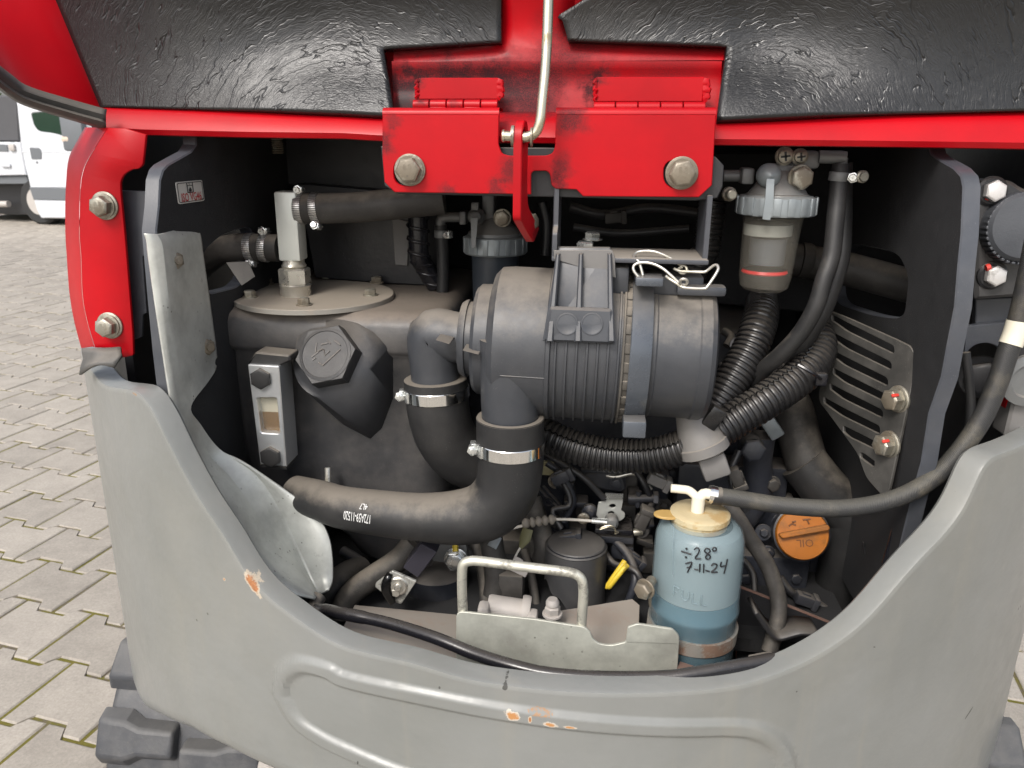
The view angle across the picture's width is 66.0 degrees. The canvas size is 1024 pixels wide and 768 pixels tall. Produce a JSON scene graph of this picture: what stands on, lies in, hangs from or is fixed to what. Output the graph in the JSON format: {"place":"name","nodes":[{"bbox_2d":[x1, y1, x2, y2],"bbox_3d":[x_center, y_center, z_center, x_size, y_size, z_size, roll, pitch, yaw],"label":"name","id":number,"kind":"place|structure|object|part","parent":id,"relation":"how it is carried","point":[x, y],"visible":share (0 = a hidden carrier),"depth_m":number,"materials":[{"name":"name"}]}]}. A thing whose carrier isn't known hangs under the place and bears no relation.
{"place":"outdoors","nodes":[
{"label":"outdoors","id":0,"kind":"place"},
{"bbox_2d":[0,214,1023,767],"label":"paving","id":1,"kind":"structure","parent":0,"point":[62,630],"depth_m":2.65,"materials":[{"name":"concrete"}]},
{"bbox_2d":[0,96,94,223],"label":"van","id":2,"kind":"object","parent":1,"relation":"on","point":[36,147],"visible":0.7,"depth_m":11.07,"materials":[{"name":"white paint"}]},
{"bbox_3d":[-6.215,-3.276,10.867,1.409,1.136,0.030,6,18,15],"label":"door","id":3,"kind":"part","parent":2,"relation":"part of","materials":[{"name":"white paint"}]},
{"bbox_2d":[0,0,1023,767],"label":"excavator","id":4,"kind":"object","parent":1,"relation":"on","point":[210,120],"visible":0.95,"depth_m":0.90,"materials":[{"name":"grey paint"}]},
{"bbox_2d":[144,231,332,599],"bbox_3d":[-0.324,0.052,0.955,0.210,0.467,0.128,9,19,25],"label":"deflector plate","id":5,"kind":"object","parent":4,"relation":"attached to","point":[293,546],"visible":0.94,"depth_m":0.98,"materials":[{"name":"metal"}]},
{"bbox_2d":[226,261,254,284],"bbox_3d":[-0.373,-0.152,1.087,0.039,0.034,0.002,2,18,6],"label":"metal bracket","id":6,"kind":"object","parent":4,"relation":"hanging from","point":[243,273],"visible":1,"depth_m":1.08,"materials":[{"name":"grey metal"}]},
{"bbox_2d":[204,227,280,280],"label":"hydraulic hose","id":7,"kind":"object","parent":4,"relation":"attached to","point":[250,248],"visible":0.86,"depth_m":1.09,"materials":[{"name":"rubber"}]},
{"bbox_2d":[322,556,370,603],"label":"drain hose","id":8,"kind":"object","parent":4,"relation":"on","point":[344,572],"visible":0.31,"depth_m":1.12,"materials":[{"name":"black rubber"}]},
{"bbox_2d":[227,268,472,558],"bbox_3d":[-0.233,0.032,1.257,0.320,0.403,0.465,2,18,6],"label":"hydraulic tank","id":9,"kind":"object","parent":4,"relation":"on","point":[347,340],"visible":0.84,"depth_m":1.08,"materials":[{"name":"metal"}]},
{"bbox_2d":[248,346,297,469],"bbox_3d":[-0.314,0.033,1.050,0.058,0.161,0.049,2,18,6],"label":"sight gauge","id":10,"kind":"object","parent":9,"relation":"attached to","point":[270,375],"visible":1,"depth_m":1.04,"materials":[{"name":"metal"}]},
{"bbox_2d":[274,190,311,297],"bbox_3d":[-0.306,-0.195,1.099,0.045,0.144,0.045,2,18,6],"label":"return fitting","id":11,"kind":"object","parent":9,"relation":"attached to","point":[294,273],"visible":1,"depth_m":1.09,"materials":[{"name":"silver metal"}]},
{"bbox_2d":[291,185,445,229],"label":"hydraulic hose","id":12,"kind":"object","parent":11,"relation":"attached to","point":[315,210],"visible":0.94,"depth_m":1.05,"materials":[{"name":"rubber"}]},
{"bbox_2d":[325,467,330,481],"bbox_3d":[-0.255,0.132,1.093,0.011,0.033,0.018,2,18,6],"label":"rod stub","id":13,"kind":"object","parent":9,"relation":"attached to","point":[328,474],"visible":0.59,"depth_m":1.09,"materials":[{"name":"metal"}]},
{"bbox_2d":[330,539,416,620],"bbox_3d":[-0.187,0.268,1.084,0.131,0.114,0.042,-6,19,-21],"label":"drain hose","id":14,"kind":"object","parent":4,"relation":"on","point":[356,589],"visible":0.73,"depth_m":1.07,"materials":[{"name":"rubber"}]},
{"bbox_2d":[375,570,416,604],"bbox_3d":[-0.156,0.273,1.048,0.056,0.049,0.016,2,18,6],"label":"grease bracket","id":15,"kind":"object","parent":4,"relation":"attached to","point":[393,586],"visible":1,"depth_m":1.05,"materials":[{"name":"metal"}]},
{"bbox_2d":[403,541,439,576],"bbox_3d":[-0.119,0.227,1.045,0.045,0.050,0.030,2,18,6],"label":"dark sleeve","id":16,"kind":"object","parent":15,"relation":"attached to","point":[420,557],"visible":0.86,"depth_m":1.03,"materials":[{"name":"black plastic"}]},
{"bbox_2d":[343,605,455,657],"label":"floor panel","id":17,"kind":"structure","parent":4,"relation":"on","point":[443,623],"depth_m":1.00,"materials":[{"name":"grey metal"}]},
{"bbox_2d":[406,216,437,290],"bbox_3d":[-0.129,-0.212,1.170,0.060,0.150,0.038,-13,22,-37],"label":"wrapped loom","id":18,"kind":"object","parent":4,"relation":"hanging from","point":[422,263],"visible":0.73,"depth_m":1.16,"materials":[{"name":"black plastic"}]},
{"bbox_2d":[409,561,467,601],"bbox_3d":[-0.111,0.343,1.175,0.092,0.160,0.092,2,18,6],"label":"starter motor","id":19,"kind":"object","parent":4,"relation":"on","point":[436,581],"visible":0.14,"depth_m":1.12,"materials":[{"name":"paint"}]},
{"bbox_2d":[480,536,505,597],"bbox_3d":[-0.025,0.253,1.095,0.037,0.089,0.053,-4,18,-16],"label":"taped loom","id":20,"kind":"object","parent":4,"relation":"on","point":[491,582],"visible":0.59,"depth_m":1.08,"materials":[{"name":"plastic"}]},
{"bbox_2d":[488,537,501,548],"bbox_3d":[-0.023,0.211,1.055,0.016,0.016,0.017,13,22,35],"label":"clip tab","id":21,"kind":"object","parent":4,"relation":"attached to","point":[494,544],"visible":0.71,"depth_m":1.05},
{"bbox_2d":[478,594,537,617],"bbox_3d":[-0.004,0.287,0.995,0.074,0.042,0.046,2,18,6],"label":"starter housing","id":22,"kind":"object","parent":4,"relation":"on","point":[502,605],"visible":0.58,"depth_m":0.98,"materials":[{"name":"metal"}]},
{"bbox_2d":[499,570,524,598],"bbox_3d":[-0.001,0.281,1.095,0.034,0.050,0.030,2,18,6],"label":"relay","id":23,"kind":"object","parent":4,"relation":"on","point":[511,583],"visible":0.43,"depth_m":1.08,"materials":[{"name":"black plastic"}]},
{"bbox_2d":[511,556,527,576],"bbox_3d":[0.009,0.249,1.075,0.027,0.032,0.002,2,18,6],"label":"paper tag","id":24,"kind":"object","parent":4,"relation":"hanging from","point":[523,574],"visible":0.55,"depth_m":1.07,"materials":[{"name":"paper"}]},
{"bbox_2d":[313,604,781,676],"bbox_3d":[0.039,0.290,0.872,0.582,0.043,0.090,4,18,9],"label":"rubber cord","id":25,"kind":"object","parent":4,"relation":"on","point":[439,639],"visible":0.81,"depth_m":0.85,"materials":[{"name":"black rubber"}]},
{"bbox_2d":[308,592,325,611],"bbox_3d":[-0.241,0.273,0.968,0.021,0.021,0.049,-1,18,-7],"label":"cord branch","id":26,"kind":"object","parent":25,"relation":"attached to","point":[320,598],"visible":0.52,"depth_m":0.97,"materials":[{"name":"rubber"}]},
{"bbox_2d":[456,556,678,670],"bbox_3d":[0.062,0.277,0.904,0.256,0.161,0.015,2,18,6],"label":"latch plate","id":27,"kind":"object","parent":4,"relation":"attached to","point":[556,644],"visible":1,"depth_m":0.90,"materials":[{"name":"metal"}]},
{"bbox_2d":[339,201,827,611],"bbox_3d":[0.118,0.039,1.251,0.779,0.639,0.485,2,18,6],"label":"engine","id":28,"kind":"object","parent":4,"relation":"on","point":[625,505],"visible":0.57,"depth_m":1.15,"materials":[{"name":"paint"}]},
{"bbox_2d":[432,544,467,570],"bbox_3d":[-0.093,0.242,1.111,0.062,0.046,0.029,2,18,6],"label":"pump bracket","id":29,"kind":"object","parent":28,"relation":"attached to","point":[450,556],"visible":0.59,"depth_m":1.11,"materials":[{"name":"metal"}]},
{"bbox_2d":[436,196,527,301],"bbox_3d":[-0.037,-0.192,1.168,0.125,0.184,0.096,-10,20,-30],"label":"fuel filter","id":30,"kind":"object","parent":28,"relation":"attached to","point":[494,242],"visible":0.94,"depth_m":1.14,"materials":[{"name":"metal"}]},
{"bbox_2d":[434,224,452,292],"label":"fuel hose","id":31,"kind":"object","parent":30,"relation":"attached to","point":[442,234],"visible":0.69,"depth_m":1.17,"materials":[{"name":"black rubber"}]},
{"bbox_2d":[525,496,552,563],"bbox_3d":[0.038,0.208,1.130,0.034,0.094,0.067,-9,20,-27],"label":"taped loom","id":32,"kind":"object","parent":28,"relation":"attached to","point":[541,534],"visible":0.59,"depth_m":1.11,"materials":[{"name":"plastic"}]},
{"bbox_2d":[513,514,606,529],"bbox_3d":[0.061,0.195,1.093,0.140,0.029,0.015,2,18,6],"label":"throttle cable","id":33,"kind":"object","parent":28,"relation":"attached to","point":[551,519],"visible":0.96,"depth_m":1.09,"materials":[{"name":"white metal"}]},
{"bbox_2d":[519,528,532,548],"bbox_3d":[0.019,0.213,1.094,0.019,0.028,0.017,2,18,6],"label":"green sleeve","id":34,"kind":"object","parent":33,"relation":"hanging from","point":[525,537],"visible":1,"depth_m":1.09,"materials":[{"name":"green plastic"}]},
{"bbox_2d":[544,529,606,609],"bbox_3d":[0.089,0.271,1.113,0.086,0.111,0.086,2,18,6],"label":"oil filter","id":35,"kind":"object","parent":28,"relation":"attached to","point":[586,555],"visible":0.87,"depth_m":1.08,"materials":[{"name":"black metal"}]},
{"bbox_2d":[605,560,628,588],"bbox_3d":[0.144,0.262,1.078,0.032,0.041,0.015,-7,19,-22],"label":"dipstick handle","id":36,"kind":"object","parent":28,"relation":"hanging from","point":[620,569],"visible":1,"depth_m":1.07,"materials":[{"name":"yellow plastic"}]},
{"bbox_2d":[681,200,725,278],"bbox_3d":[0.259,-0.195,1.069,0.053,0.106,0.036,2,18,6],"label":"conduit","id":37,"kind":"object","parent":28,"relation":"attached to","point":[717,220],"visible":0.5,"depth_m":1.05,"materials":[{"name":"black plastic"}]},
{"bbox_2d":[709,287,779,406],"bbox_3d":[0.304,-0.026,1.048,0.073,0.179,0.200,14,22,37],"label":"conduit","id":38,"kind":"object","parent":28,"relation":"attached to","point":[748,351],"visible":0.74,"depth_m":1.01,"materials":[{"name":"black plastic"}]},
{"bbox_2d":[775,394,825,470],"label":"radiator hose","id":39,"kind":"object","parent":28,"relation":"attached to","point":[800,441],"visible":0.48,"depth_m":1.12,"materials":[{"name":"rubber"}]},
{"bbox_2d":[771,514,829,561],"bbox_3d":[0.406,0.211,1.111,0.077,0.079,0.054,2,18,6],"label":"oil filler","id":40,"kind":"object","parent":28,"relation":"attached to","point":[801,538],"visible":0.86,"depth_m":1.09,"materials":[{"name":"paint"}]},
{"bbox_2d":[747,163,868,390],"bbox_3d":[0.354,-0.114,0.970,0.119,0.304,0.062,9,19,26],"label":"fuel hose","id":41,"kind":"object","parent":28,"relation":"attached to","point":[840,176],"visible":0.94,"depth_m":0.93,"materials":[{"name":"black rubber"}]},
{"bbox_2d":[783,162,852,364],"bbox_3d":[0.387,-0.141,0.987,0.067,0.264,0.052,2,18,6],"label":"fuel hose","id":42,"kind":"object","parent":28,"relation":"attached to","point":[838,281],"visible":0.41,"depth_m":0.97,"materials":[{"name":"black rubber"}]},
{"bbox_2d":[556,599,638,643],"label":"floor panel","id":43,"kind":"structure","parent":4,"relation":"on","point":[609,623],"depth_m":1.01,"materials":[{"name":"grey metal"}]},
{"bbox_2d":[542,596,561,620],"bbox_3d":[0.050,0.283,0.979,0.025,0.037,0.025,2,18,6],"label":"stud bolt","id":44,"kind":"object","parent":43,"relation":"on","point":[552,611],"visible":0.95,"depth_m":0.97,"materials":[{"name":"metal"}]},
{"bbox_2d":[552,188,712,277],"bbox_3d":[0.138,-0.189,0.932,0.171,0.099,0.169,2,18,6],"label":"hanger bracket","id":45,"kind":"object","parent":4,"relation":"attached to","point":[698,255],"visible":0.79,"depth_m":0.87,"materials":[{"name":"black metal"}]},
{"bbox_2d":[407,246,725,437],"bbox_3d":[0.055,-0.062,0.951,0.377,0.219,0.196,2,18,6],"label":"air cleaner","id":46,"kind":"object","parent":45,"relation":"hanging from","point":[625,347],"visible":1,"depth_m":0.88,"materials":[{"name":"black plastic"}]},
{"bbox_2d":[283,412,544,544],"bbox_3d":[-0.135,0.110,0.986,0.354,0.171,0.093,5,18,13],"label":"intake hose","id":47,"kind":"object","parent":46,"relation":"attached to","point":[495,499],"visible":0.97,"depth_m":0.95,"materials":[{"name":"black rubber"}]},
{"bbox_2d":[395,374,477,487],"bbox_3d":[-0.061,0.074,1.042,0.185,0.185,0.083,-7,19,-23],"label":"outlet hose","id":48,"kind":"object","parent":46,"relation":"attached to","point":[442,427],"visible":0.66,"depth_m":0.99,"materials":[{"name":"black rubber"}]},
{"bbox_2d":[676,403,730,480],"bbox_3d":[0.238,0.068,0.976,0.066,0.104,0.065,-8,19,-26],"label":"cable boot","id":49,"kind":"object","parent":46,"relation":"attached to","point":[705,442],"visible":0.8,"depth_m":0.95,"materials":[{"name":"grey plastic"}]},
{"bbox_2d":[544,418,692,473],"bbox_3d":[0.115,0.079,1.017,0.238,0.067,0.060,7,19,19],"label":"conduit","id":50,"kind":"object","parent":49,"relation":"attached to","point":[621,456],"visible":0.85,"depth_m":1.00,"materials":[{"name":"black plastic"}]},
{"bbox_2d":[718,322,837,445],"bbox_3d":[0.342,-0.001,1.003,0.207,0.146,0.076,-10,21,-31],"label":"conduit","id":51,"kind":"object","parent":49,"relation":"attached to","point":[789,384],"visible":0.87,"depth_m":0.97,"materials":[{"name":"black plastic"}]},
{"bbox_2d":[797,364,827,385],"bbox_3d":[0.371,-0.011,0.968,0.045,0.030,0.018,-8,20,-26],"label":"cable tie","id":52,"kind":"object","parent":51,"relation":"attached to","point":[821,378],"visible":1,"depth_m":0.97,"materials":[{"name":"black plastic"}]},
{"bbox_2d":[677,661,692,668],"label":"floor panel","id":53,"kind":"structure","parent":4,"relation":"on","point":[682,665],"depth_m":0.90,"materials":[{"name":"grey metal"}]},
{"bbox_2d":[634,484,743,666],"bbox_3d":[0.208,0.243,0.941,0.130,0.264,0.112,2,18,6],"label":"coolant bottle","id":54,"kind":"object","parent":4,"relation":"attached to","point":[689,589],"visible":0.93,"depth_m":0.90,"materials":[{"name":"teal plastic"}]},
{"bbox_2d":[722,505,787,651],"bbox_3d":[0.308,0.240,1.003,0.048,0.188,0.101,-15,23,-40],"label":"breather hose","id":55,"kind":"object","parent":54,"relation":"hanging from","point":[759,551],"visible":0.86,"depth_m":0.99,"materials":[{"name":"rubber"}]},
{"bbox_2d":[707,241,1023,516],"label":"overflow hose","id":56,"kind":"object","parent":54,"relation":"attached to","point":[988,405],"visible":0.99,"depth_m":0.88,"materials":[{"name":"rubber"}]},
{"bbox_2d":[748,652,769,656],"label":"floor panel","id":57,"kind":"structure","parent":4,"relation":"on","point":[758,653],"depth_m":0.96,"materials":[{"name":"grey metal"}]},
{"bbox_2d":[735,585,828,658],"bbox_3d":[0.369,0.328,1.066,0.141,0.118,0.006,2,18,6],"label":"belly plate","id":58,"kind":"object","parent":4,"relation":"attached to","point":[746,616],"visible":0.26,"depth_m":1.06,"materials":[{"name":"black paint"}]},
{"bbox_2d":[747,596,816,640],"bbox_3d":[0.337,0.294,0.985,0.081,0.045,0.046,2,18,6],"label":"bent strip","id":59,"kind":"object","parent":4,"relation":"attached to","point":[797,626],"visible":0.89,"depth_m":0.98,"materials":[{"name":"black paint"}]},
{"bbox_2d":[721,147,847,276],"bbox_3d":[0.318,-0.198,0.956,0.134,0.172,0.095,-8,19,-24],"label":"fuel filter","id":60,"kind":"object","parent":4,"relation":"attached to","point":[781,185],"visible":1,"depth_m":0.93,"materials":[{"name":"grey plastic"}]},
{"bbox_2d":[783,450,852,609],"bbox_3d":[0.457,0.240,1.159,0.135,0.306,0.088,2,18,6],"label":"radiator hose","id":61,"kind":"object","parent":4,"relation":"on","point":[821,475],"visible":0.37,"depth_m":1.11,"materials":[{"name":"black rubber"}]},
{"bbox_2d":[786,243,907,302],"bbox_3d":[0.514,-0.155,1.143,0.226,0.087,0.056,6,18,16],"label":"hose","id":62,"kind":"object","parent":4,"relation":"attached to","point":[877,277],"visible":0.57,"depth_m":1.12,"materials":[{"name":"rubber"}]},
{"bbox_2d":[796,242,815,278],"bbox_3d":[0.431,-0.182,1.159,0.021,0.053,0.052,2,18,6],"label":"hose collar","id":63,"kind":"object","parent":62,"relation":"attached to","point":[809,260],"visible":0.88,"depth_m":1.14,"materials":[{"name":"rubber"}]},
{"bbox_2d":[819,312,912,492],"bbox_3d":[0.436,0.018,0.994,0.034,0.190,0.176,-3,18,-10],"label":"slotted guard","id":64,"kind":"object","parent":4,"relation":"attached to","point":[893,405],"visible":0.9,"depth_m":0.96,"materials":[{"name":"metal"}]},
{"bbox_2d":[882,529,891,563],"bbox_3d":[0.463,0.188,0.955,0.018,0.069,0.011,2,18,6],"label":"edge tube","id":65,"kind":"object","parent":4,"relation":"attached to","point":[886,555],"visible":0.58,"depth_m":0.96,"materials":[{"name":"black rubber"}]},
{"bbox_2d":[962,351,975,426],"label":"pilot hose","id":66,"kind":"object","parent":4,"relation":"attached to","point":[969,384],"visible":0.67,"depth_m":0.94,"materials":[{"name":"black rubber"}]},
{"bbox_2d":[973,176,1023,298],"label":"tank flange","id":67,"kind":"object","parent":4,"relation":"attached to","point":[1001,234],"visible":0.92,"depth_m":0.88,"materials":[{"name":"black paint"}]}
]}

